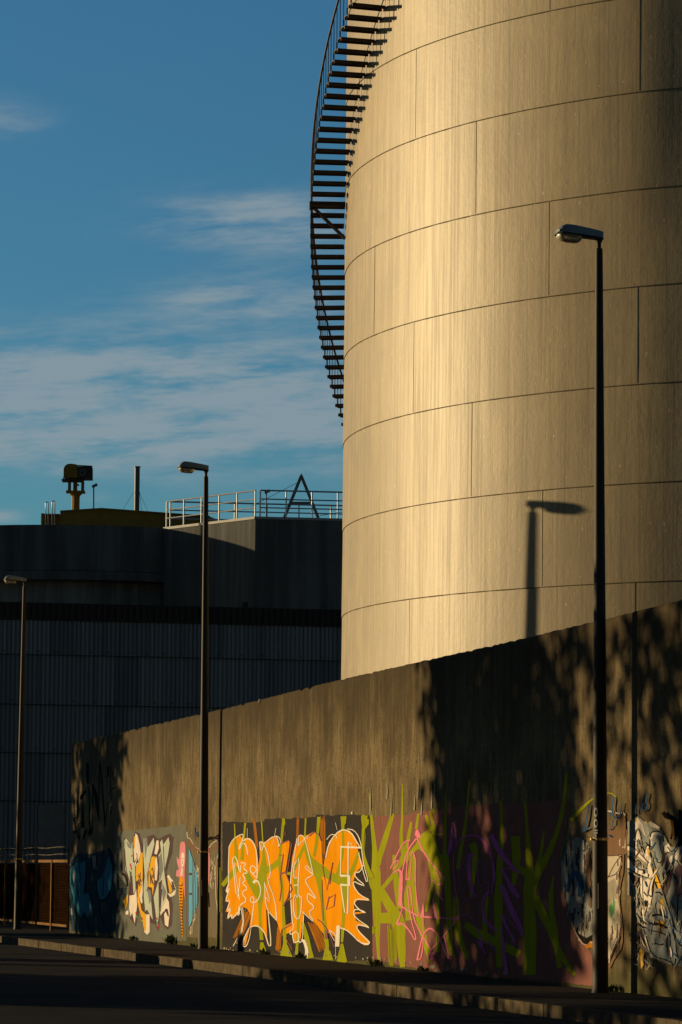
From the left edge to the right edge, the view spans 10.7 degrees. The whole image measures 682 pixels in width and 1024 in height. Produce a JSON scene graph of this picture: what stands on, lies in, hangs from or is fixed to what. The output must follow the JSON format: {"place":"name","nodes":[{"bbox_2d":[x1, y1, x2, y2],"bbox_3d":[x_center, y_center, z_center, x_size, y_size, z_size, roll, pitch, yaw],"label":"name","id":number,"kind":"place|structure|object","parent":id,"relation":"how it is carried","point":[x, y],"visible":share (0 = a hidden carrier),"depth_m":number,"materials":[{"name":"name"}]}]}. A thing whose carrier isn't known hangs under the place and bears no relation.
{"place":"outdoors","nodes":[
{"label":"outdoors","id":0,"kind":"place"},
{"bbox_2d":[0,0,346,524],"label":"sky","id":1,"kind":"structure","parent":0,"point":[158,313],"materials":[{"name":"blue"}]},
{"bbox_2d":[0,943,591,1023],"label":"road","id":2,"kind":"structure","parent":0,"point":[42,986],"depth_m":49.52,"materials":[{"name":"grey asphalt"}]},
{"bbox_2d":[0,935,681,1023],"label":"kerb","id":3,"kind":"structure","parent":2,"relation":"on","point":[578,1014],"depth_m":52.37,"materials":[{"name":"concrete"}]},
{"bbox_2d":[0,920,681,1018],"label":"pavement","id":4,"kind":"structure","parent":0,"point":[661,1006],"depth_m":56.73,"materials":[{"name":"concrete"}]},
{"bbox_2d":[4,575,26,928],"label":"street lamp","id":5,"kind":"object","parent":4,"relation":"on","point":[10,579],"visible":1,"depth_m":97.64,"materials":[{"name":"metal"}]},
{"bbox_2d":[17,879,19,890],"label":"access door","id":6,"kind":"structure","parent":5,"relation":"in","point":[18,880],"depth_m":97.33,"materials":[{"name":"paint"}]},
{"bbox_2d":[0,845,69,930],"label":"slatted fence","id":7,"kind":"object","parent":4,"relation":"on","point":[45,889],"visible":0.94,"depth_m":97.10,"materials":[{"name":"wood"}]},
{"bbox_2d":[162,933,175,943],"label":"weed tuft","id":8,"kind":"object","parent":4,"relation":"on","point":[171,938],"visible":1,"depth_m":79.18,"materials":[{"name":"green plant"}]},
{"bbox_2d":[177,461,208,948],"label":"street lamp","id":9,"kind":"object","parent":4,"relation":"on","point":[188,467],"visible":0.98,"depth_m":75.46,"materials":[{"name":"metal"}]},
{"bbox_2d":[201,880,205,895],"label":"access door","id":10,"kind":"structure","parent":9,"relation":"in","point":[203,885],"depth_m":75.12,"materials":[{"name":"paint"}]},
{"bbox_2d":[255,947,268,953],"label":"weed tuft","id":11,"kind":"object","parent":4,"relation":"on","point":[262,951],"visible":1,"depth_m":70.49,"materials":[{"name":"green plant"}]},
{"bbox_2d":[295,951,305,957],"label":"weed tuft","id":12,"kind":"object","parent":4,"relation":"on","point":[300,955],"visible":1,"depth_m":67.51,"materials":[{"name":"green plant"}]},
{"bbox_2d":[366,958,380,965],"bbox_3d":[0.600,7.685,62.298,0.259,0.165,0.430,3,-6,-20],"label":"weed tuft","id":13,"kind":"object","parent":4,"relation":"on","point":[375,962],"visible":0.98,"depth_m":62.26,"materials":[{"name":"green plant"}]},
{"bbox_2d":[69,599,681,997],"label":"concrete wall","id":14,"kind":"structure","parent":4,"relation":"on","point":[434,815],"depth_m":59.87,"materials":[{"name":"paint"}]},
{"bbox_2d":[417,966,426,970],"bbox_3d":[1.323,7.435,59.428,0.154,0.112,0.329,1,-6,-4],"label":"weed tuft","id":15,"kind":"object","parent":4,"relation":"on","point":[420,968],"visible":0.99,"depth_m":59.37,"materials":[{"name":"green plant"}]},
{"bbox_2d":[554,224,608,992],"bbox_3d":[3.297,1.282,49.891,0.788,10.541,0.285,2,-6,-14],"label":"street lamp","id":16,"kind":"object","parent":4,"relation":"on","point":[570,233],"visible":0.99,"depth_m":49.81,"materials":[{"name":"metal"}]},
{"bbox_2d":[598,883,604,908],"bbox_3d":[3.533,5.208,49.464,0.102,0.341,0.020,2,-6,-14],"label":"access door","id":17,"kind":"structure","parent":16,"relation":"in","point":[601,886],"depth_m":49.46,"materials":[{"name":"paint"}]},
{"bbox_2d":[608,984,619,991],"bbox_3d":[3.691,6.501,49.886,0.228,0.139,0.373,2,-6,-18],"label":"weed tuft","id":18,"kind":"object","parent":4,"relation":"on","point":[612,988],"visible":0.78,"depth_m":49.76,"materials":[{"name":"green plant"}]},
{"label":"ground","id":19,"kind":"structure","parent":0,"visible":0},
{"bbox_2d":[0,602,341,918],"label":"corrugated hall","id":20,"kind":"structure","parent":19,"relation":"on","point":[92,671],"depth_m":139.59,"materials":[{"name":"black metal"}]},
{"bbox_2d":[37,805,63,917],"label":"dark door","id":21,"kind":"structure","parent":20,"relation":"in","point":[50,817],"depth_m":138.40,"materials":[{"name":"grey paint"}]},
{"bbox_2d":[0,525,163,604],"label":"concrete drum","id":22,"kind":"object","parent":20,"relation":"on","point":[96,564],"visible":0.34,"depth_m":146.84,"materials":[{"name":"grey concrete"}]},
{"bbox_2d":[45,501,48,524],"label":"ladder hoop","id":23,"kind":"object","parent":22,"relation":"on","point":[45,513],"visible":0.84,"depth_m":148.28,"materials":[{"name":"metal"}]},
{"bbox_2d":[51,501,55,524],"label":"ladder hoop","id":24,"kind":"object","parent":22,"relation":"on","point":[52,513],"visible":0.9,"depth_m":148.29,"materials":[{"name":"metal"}]},
{"bbox_2d":[41,508,217,527],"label":"yellow roof house","id":25,"kind":"structure","parent":22,"relation":"on","point":[109,517],"depth_m":151.19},
{"bbox_2d":[62,464,92,509],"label":"hooded machine column","id":26,"kind":"structure","parent":25,"relation":"on","point":[74,474],"depth_m":152.50,"materials":[{"name":"metal"}]},
{"bbox_2d":[92,483,97,507],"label":"roof floodlight","id":27,"kind":"object","parent":25,"relation":"on","point":[94,485],"visible":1,"depth_m":152.27,"materials":[{"name":"grey paint"}]},
{"bbox_2d":[123,466,147,510],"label":"flue pipe","id":28,"kind":"object","parent":25,"relation":"on","point":[137,495],"visible":0.93,"depth_m":152.75,"materials":[{"name":"silver metal"}]},
{"bbox_2d":[163,516,342,609],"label":"concrete block building","id":29,"kind":"structure","parent":20,"relation":"on","point":[276,562],"depth_m":142.94,"materials":[{"name":"grey concrete"}]},
{"bbox_2d":[166,490,342,526],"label":"roof railing","id":30,"kind":"object","parent":29,"relation":"on","point":[236,509],"visible":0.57,"depth_m":145.08,"materials":[{"name":"metal"}]},
{"bbox_2d":[264,489,269,516],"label":"roof floodlight","id":31,"kind":"object","parent":29,"relation":"on","point":[265,492],"visible":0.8,"depth_m":145.22,"materials":[{"name":"grey paint"}]},
{"bbox_2d":[251,474,342,517],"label":"frame","id":32,"kind":"object","parent":29,"relation":"on","point":[301,478],"visible":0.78,"depth_m":145.69,"materials":[{"name":"grey paint"}]},
{"bbox_2d":[341,0,681,679],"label":"storage tank","id":33,"kind":"object","parent":19,"relation":"on","point":[493,146],"visible":0.63,"depth_m":73.90,"materials":[{"name":"beige metal"}]},
{"bbox_2d":[309,0,385,425],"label":"spiral staircase","id":34,"kind":"structure","parent":33,"relation":"attached to","point":[315,206],"depth_m":81.80,"materials":[{"name":"black metal"}]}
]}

